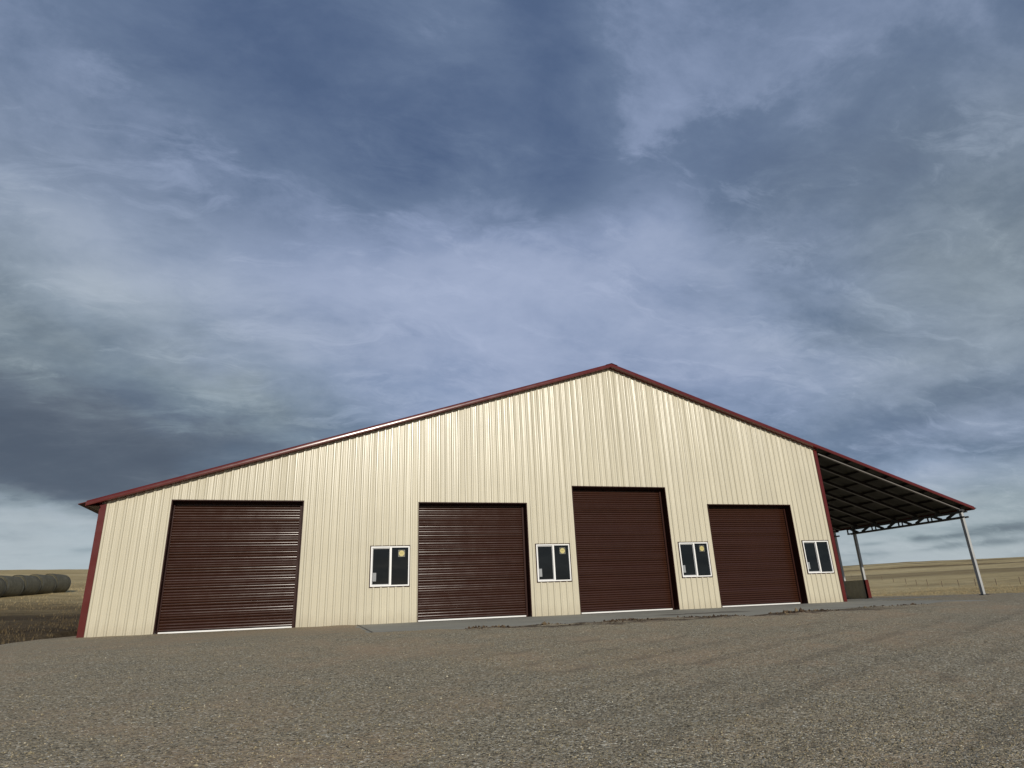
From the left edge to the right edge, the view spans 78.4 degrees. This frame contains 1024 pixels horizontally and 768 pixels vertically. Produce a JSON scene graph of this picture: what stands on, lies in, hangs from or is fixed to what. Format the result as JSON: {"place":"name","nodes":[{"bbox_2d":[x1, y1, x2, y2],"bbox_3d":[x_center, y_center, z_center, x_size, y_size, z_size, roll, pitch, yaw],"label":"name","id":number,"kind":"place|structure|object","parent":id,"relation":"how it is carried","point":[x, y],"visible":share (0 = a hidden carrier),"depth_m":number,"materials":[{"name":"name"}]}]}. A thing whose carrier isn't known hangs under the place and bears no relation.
{"place":"outdoors","nodes":[
{"label":"outdoors","id":0,"kind":"place"},
{"bbox_2d":[0,593,1023,767],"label":"gravel yard","id":1,"kind":"structure","parent":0,"point":[1001,612],"depth_m":6.91,"materials":[{"name":"grey gravel"}]},
{"bbox_2d":[76,363,988,637],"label":"machine shed","id":2,"kind":"structure","parent":1,"relation":"on","point":[610,487],"depth_m":21.52,"materials":[{"name":"beige paint"}]},
{"bbox_2d":[153,499,303,633],"bbox_3d":[-8.245,5.304,18.621,3.720,3.785,0.417,4,-20,-17],"label":"roll up door","id":3,"kind":"structure","parent":2,"relation":"in","point":[228,564],"depth_m":18.68,"materials":[{"name":"brown metal"}]},
{"bbox_2d":[369,545,409,587],"bbox_3d":[-3.831,5.722,19.705,1.259,1.261,0.094,4,-20,-17],"label":"window","id":4,"kind":"structure","parent":2,"relation":"in","point":[389,565],"depth_m":19.70,"materials":[{"name":"white plastic"}]},
{"bbox_2d":[417,502,531,621],"bbox_3d":[-1.266,5.785,20.698,3.753,3.711,0.417,4,-20,-17],"label":"roll up door","id":5,"kind":"structure","parent":2,"relation":"in","point":[474,559],"depth_m":20.80,"materials":[{"name":"brown metal"}]},
{"bbox_2d":[535,543,571,582],"bbox_3d":[1.401,6.056,21.272,1.259,1.261,0.094,4,-20,-17],"label":"window","id":6,"kind":"structure","parent":2,"relation":"in","point":[553,561],"depth_m":21.27,"materials":[{"name":"white plastic"}]},
{"bbox_2d":[572,486,679,613],"bbox_3d":[3.944,5.802,22.374,3.757,4.381,0.417,4,-20,-17],"label":"roll up door","id":7,"kind":"structure","parent":2,"relation":"in","point":[625,558],"depth_m":22.48,"materials":[{"name":"brown metal"}]},
{"bbox_2d":[678,541,712,577],"bbox_3d":[6.651,6.391,22.844,1.259,1.261,0.094,4,-20,-17],"label":"window","id":8,"kind":"structure","parent":2,"relation":"in","point":[694,557],"depth_m":22.84,"materials":[{"name":"white plastic"}]},
{"bbox_2d":[707,504,807,607],"bbox_3d":[9.198,6.453,23.832,3.780,3.711,0.417,4,-20,-17],"label":"roll up door","id":9,"kind":"structure","parent":2,"relation":"in","point":[757,557],"depth_m":23.97,"materials":[{"name":"brown metal"}]},
{"bbox_2d":[801,540,834,573],"bbox_3d":[11.880,6.725,24.410,1.259,1.261,0.094,4,-20,-17],"label":"window","id":10,"kind":"structure","parent":2,"relation":"in","point":[817,555],"depth_m":24.41,"materials":[{"name":"white plastic"}]},
{"bbox_2d":[356,600,987,632],"bbox_3d":[2.397,6.604,17.480,26.600,0.280,7.000,4,-20,-17],"label":"concrete apron","id":11,"kind":"object","parent":1,"relation":"on","point":[578,618],"visible":0.33,"depth_m":18.44,"materials":[{"name":"grey concrete"}]},
{"bbox_2d":[465,603,927,628],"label":"soil clods","id":12,"kind":"object","parent":11,"relation":"on","point":[721,615],"visible":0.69,"depth_m":15.35,"materials":[{"name":"brown soil"}]},
{"bbox_2d":[0,557,1023,644],"bbox_3d":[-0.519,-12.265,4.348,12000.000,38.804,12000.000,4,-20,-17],"label":"field","id":13,"kind":"structure","parent":0,"point":[947,573],"depth_m":164.09,"materials":[{"name":"brown plant"}]},
{"bbox_2d":[0,578,5,596],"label":"hay bale","id":14,"kind":"object","parent":13,"relation":"on","point":[2,586],"visible":1,"depth_m":45.01},
{"bbox_2d":[0,575,23,596],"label":"hay bale","id":15,"kind":"object","parent":13,"relation":"on","point":[14,586],"visible":0.84,"depth_m":46.11},
{"bbox_2d":[14,575,40,595],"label":"hay bale","id":16,"kind":"object","parent":13,"relation":"on","point":[32,585],"visible":0.63,"depth_m":47.97},
{"bbox_2d":[29,574,55,593],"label":"hay bale","id":17,"kind":"object","parent":13,"relation":"on","point":[48,583],"visible":0.53,"depth_m":49.83},
{"bbox_2d":[46,573,70,592],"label":"hay bale","id":18,"kind":"object","parent":13,"relation":"on","point":[63,583],"visible":0.62,"depth_m":51.77},
{"bbox_2d":[851,575,1020,586],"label":"wire fence","id":19,"kind":"object","parent":13,"relation":"on","point":[941,581],"visible":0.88,"depth_m":149.77,"materials":[{"name":"grey metal"}]},
{"bbox_2d":[0,0,1023,569],"label":"sky","id":20,"kind":"structure","parent":0,"point":[231,231],"materials":[{"name":"blue"}]},
{"bbox_2d":[168,595,973,632],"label":"concrete floor","id":21,"kind":"structure","parent":0,"point":[848,600],"depth_m":24.93,"materials":[{"name":"grey concrete"}]}
]}

